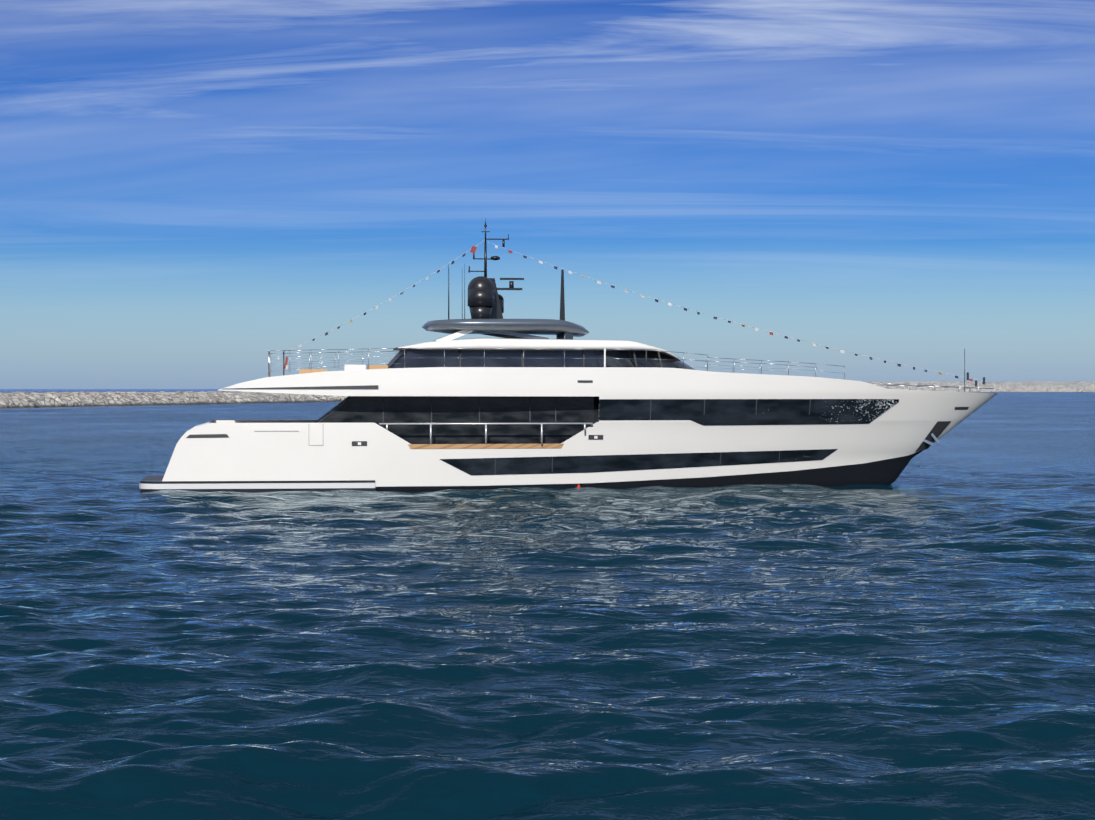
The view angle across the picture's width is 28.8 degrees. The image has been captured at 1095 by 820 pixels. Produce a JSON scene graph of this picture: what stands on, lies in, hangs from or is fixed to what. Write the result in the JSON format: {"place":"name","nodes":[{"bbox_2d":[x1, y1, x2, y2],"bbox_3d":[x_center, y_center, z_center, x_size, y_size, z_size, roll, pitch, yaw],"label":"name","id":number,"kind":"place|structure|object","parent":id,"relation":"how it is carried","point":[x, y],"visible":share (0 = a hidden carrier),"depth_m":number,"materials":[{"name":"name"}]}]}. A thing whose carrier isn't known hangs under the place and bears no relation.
{"place":"outdoors","nodes":[
{"label":"outdoors","id":0,"kind":"place"},
{"bbox_2d":[0,389,217,390],"bbox_3d":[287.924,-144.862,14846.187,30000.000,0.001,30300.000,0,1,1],"label":"sea","id":1,"kind":"structure","parent":0,"point":[108,389],"depth_m":7812.97,"materials":[{"name":"liquid"}]},
{"bbox_2d":[0,391,347,407],"bbox_3d":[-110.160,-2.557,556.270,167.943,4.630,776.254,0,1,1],"label":"breakwater","id":2,"kind":"object","parent":1,"relation":"in","point":[46,399],"visible":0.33,"depth_m":554.81,"materials":[{"name":"stone"}]},
{"bbox_2d":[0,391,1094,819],"bbox_3d":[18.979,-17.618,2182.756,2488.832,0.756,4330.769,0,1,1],"label":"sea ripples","id":3,"kind":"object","parent":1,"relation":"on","point":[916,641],"visible":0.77,"depth_m":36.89,"materials":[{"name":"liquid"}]},
{"bbox_2d":[139,218,997,492],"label":"yacht","id":4,"kind":"object","parent":1,"relation":"on","point":[515,405],"visible":1,"depth_m":91.82,"materials":[{"name":"paint"}]},
{"bbox_2d":[862,381,1094,391],"bbox_3d":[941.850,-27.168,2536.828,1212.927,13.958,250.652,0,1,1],"label":"breakwater","id":5,"kind":"object","parent":1,"relation":"in","point":[1051,386],"visible":0.75,"depth_m":2459.74,"materials":[{"name":"stone"}]},
{"bbox_2d":[0,0,1094,388],"label":"sky","id":6,"kind":"structure","parent":0,"point":[191,191],"materials":[{"name":"blue"}]}
]}

